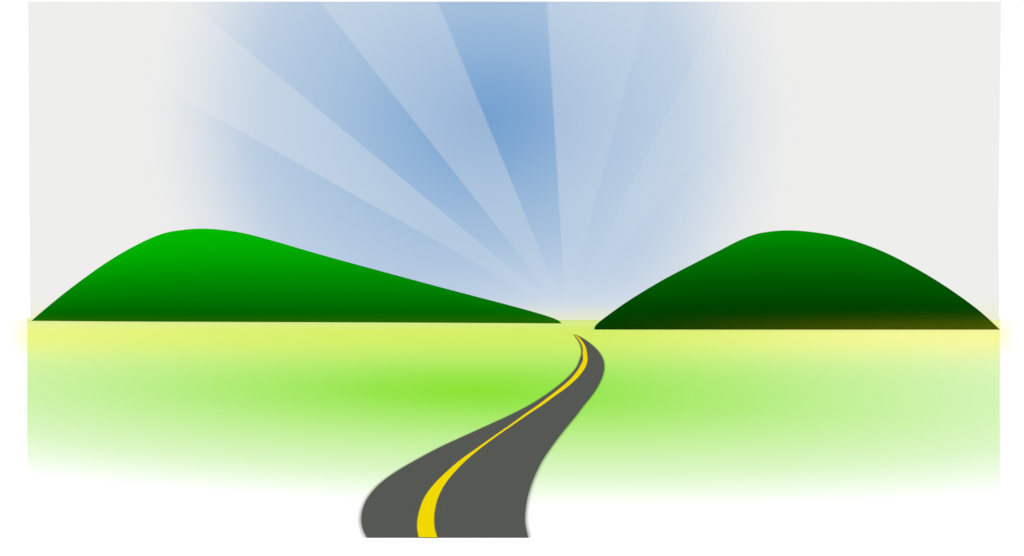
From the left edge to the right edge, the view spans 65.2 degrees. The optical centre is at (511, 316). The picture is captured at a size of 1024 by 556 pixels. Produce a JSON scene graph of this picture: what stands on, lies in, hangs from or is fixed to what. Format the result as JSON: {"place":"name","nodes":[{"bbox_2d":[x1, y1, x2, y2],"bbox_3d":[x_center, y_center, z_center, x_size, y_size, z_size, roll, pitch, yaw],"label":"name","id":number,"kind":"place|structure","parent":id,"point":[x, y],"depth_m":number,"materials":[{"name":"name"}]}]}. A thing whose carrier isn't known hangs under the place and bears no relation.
{"place":"outdoors","nodes":[
{"label":"outdoors","id":0,"kind":"place"},
{"bbox_2d":[32,229,560,322],"bbox_3d":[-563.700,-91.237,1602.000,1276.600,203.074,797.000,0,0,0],"label":"hill","id":1,"kind":"structure","parent":0,"point":[202,275],"depth_m":1570.99,"materials":[{"name":"green plant"}]},
{"bbox_2d":[362,334,603,537],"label":"road","id":2,"kind":"structure","parent":0,"point":[476,483],"depth_m":49.33,"materials":[{"name":"grey asphalt"}]},
{"bbox_2d":[0,318,1023,555],"bbox_3d":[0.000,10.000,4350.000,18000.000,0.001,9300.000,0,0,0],"label":"ground","id":3,"kind":"structure","parent":0,"point":[122,438],"depth_m":67.40,"materials":[{"name":"green plant"}]},
{"bbox_2d":[28,2,1000,319],"bbox_3d":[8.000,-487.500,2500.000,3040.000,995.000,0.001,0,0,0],"label":"sky","id":4,"kind":"structure","parent":0,"point":[578,160],"depth_m":2500.00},
{"bbox_2d":[594,230,999,329],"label":"hill","id":5,"kind":"structure","parent":0,"point":[788,280],"depth_m":629.12,"materials":[{"name":"green plant"}]}
]}

